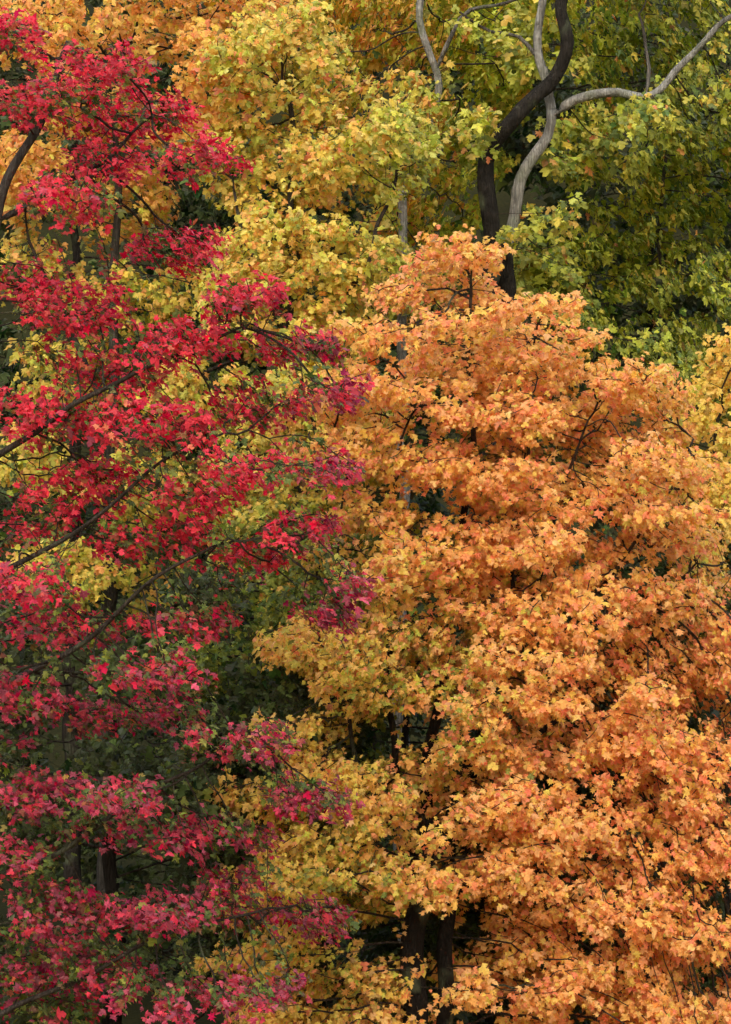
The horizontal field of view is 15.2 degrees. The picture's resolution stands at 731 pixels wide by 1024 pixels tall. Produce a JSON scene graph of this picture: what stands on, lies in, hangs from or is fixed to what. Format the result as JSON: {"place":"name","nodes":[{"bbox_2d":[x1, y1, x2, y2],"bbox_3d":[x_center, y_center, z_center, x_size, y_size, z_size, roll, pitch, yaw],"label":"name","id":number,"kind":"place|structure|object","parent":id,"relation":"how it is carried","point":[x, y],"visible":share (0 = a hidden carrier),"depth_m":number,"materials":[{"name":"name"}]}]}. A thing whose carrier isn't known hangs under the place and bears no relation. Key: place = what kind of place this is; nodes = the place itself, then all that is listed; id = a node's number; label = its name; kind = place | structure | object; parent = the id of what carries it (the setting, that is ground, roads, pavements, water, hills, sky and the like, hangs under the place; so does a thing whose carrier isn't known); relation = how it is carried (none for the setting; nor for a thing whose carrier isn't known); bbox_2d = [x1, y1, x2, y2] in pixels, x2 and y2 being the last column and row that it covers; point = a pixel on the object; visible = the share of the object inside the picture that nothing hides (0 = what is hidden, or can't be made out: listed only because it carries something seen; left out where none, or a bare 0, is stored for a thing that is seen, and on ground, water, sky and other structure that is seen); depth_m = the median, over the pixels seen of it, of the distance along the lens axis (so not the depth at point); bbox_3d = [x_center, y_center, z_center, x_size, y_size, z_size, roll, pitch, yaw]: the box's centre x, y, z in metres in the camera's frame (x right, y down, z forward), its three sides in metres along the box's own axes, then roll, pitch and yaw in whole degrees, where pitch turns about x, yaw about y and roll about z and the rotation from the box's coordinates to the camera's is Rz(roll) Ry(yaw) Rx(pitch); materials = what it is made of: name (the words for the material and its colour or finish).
{"place":"outdoors","nodes":[
{"label":"outdoors","id":0,"kind":"place"},
{"bbox_2d":[0,0,730,1023],"bbox_3d":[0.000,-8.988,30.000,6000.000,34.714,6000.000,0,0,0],"label":"ground","id":1,"kind":"structure","parent":0,"point":[134,1014],"depth_m":91.57,"materials":[{"name":"plant"}]},
{"bbox_2d":[0,0,316,1022],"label":"tree","id":2,"kind":"object","parent":1,"relation":"on","point":[190,210],"visible":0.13,"depth_m":42.77,"materials":[{"name":"green plant"}]},
{"bbox_2d":[0,560,345,1023],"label":"dark maple","id":3,"kind":"object","parent":1,"relation":"on","point":[105,754],"visible":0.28,"depth_m":30.20,"materials":[{"name":"green plant"}]},
{"bbox_2d":[0,0,357,1023],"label":"gold tree","id":4,"kind":"object","parent":1,"relation":"on","point":[186,384],"visible":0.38,"depth_m":35.62,"materials":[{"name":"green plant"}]},
{"bbox_2d":[0,6,383,1023],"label":"red maple","id":5,"kind":"object","parent":1,"relation":"on","point":[32,110],"visible":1,"depth_m":26.41,"materials":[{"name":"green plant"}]},
{"bbox_2d":[0,483,470,990],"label":"tree","id":6,"kind":"object","parent":1,"relation":"on","point":[431,506],"visible":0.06,"depth_m":46.22,"materials":[{"name":"green plant"}]},
{"bbox_2d":[142,362,422,1003],"bbox_3d":[-1.001,3.095,32.449,3.385,9.836,3.574,0,0,0],"label":"maple","id":7,"kind":"object","parent":1,"relation":"on","point":[270,612],"visible":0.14,"depth_m":31.89,"materials":[{"name":"yellow plant"}]},
{"bbox_2d":[185,0,451,1016],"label":"yellow tree","id":8,"kind":"object","parent":1,"relation":"on","point":[269,52],"visible":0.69,"depth_m":34.11,"materials":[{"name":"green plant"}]},
{"bbox_2d":[106,0,599,996],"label":"tree","id":9,"kind":"object","parent":1,"relation":"on","point":[164,72],"visible":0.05,"depth_m":43.27,"materials":[{"name":"yellow plant"}]},
{"bbox_2d":[161,584,623,1023],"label":"dark maple","id":10,"kind":"object","parent":1,"relation":"on","point":[381,932],"visible":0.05,"depth_m":33.22,"materials":[{"name":"plant"}]},
{"bbox_2d":[186,223,730,1023],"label":"orange maple","id":11,"kind":"object","parent":1,"relation":"on","point":[484,659],"visible":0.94,"depth_m":29.28,"materials":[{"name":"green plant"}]},
{"bbox_2d":[284,0,730,1023],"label":"green tree","id":12,"kind":"object","parent":1,"relation":"on","point":[516,34],"visible":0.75,"depth_m":38.02,"materials":[{"name":"green plant"}]},
{"bbox_2d":[342,571,730,986],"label":"tree","id":13,"kind":"object","parent":1,"relation":"on","point":[384,842],"visible":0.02,"depth_m":45.77,"materials":[{"name":"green plant"}]},
{"bbox_2d":[405,497,730,1023],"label":"dark maple","id":14,"kind":"object","parent":1,"relation":"on","point":[475,922],"visible":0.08,"depth_m":32.73,"materials":[{"name":"orange plant"}]},
{"bbox_2d":[419,0,730,875],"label":"tree","id":15,"kind":"object","parent":1,"relation":"on","point":[559,194],"visible":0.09,"depth_m":42.33,"materials":[{"name":"green plant"}]},
{"bbox_2d":[646,323,730,996],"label":"tree","id":16,"kind":"object","parent":1,"relation":"on","point":[705,415],"visible":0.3,"depth_m":32.82,"materials":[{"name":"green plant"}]}
]}

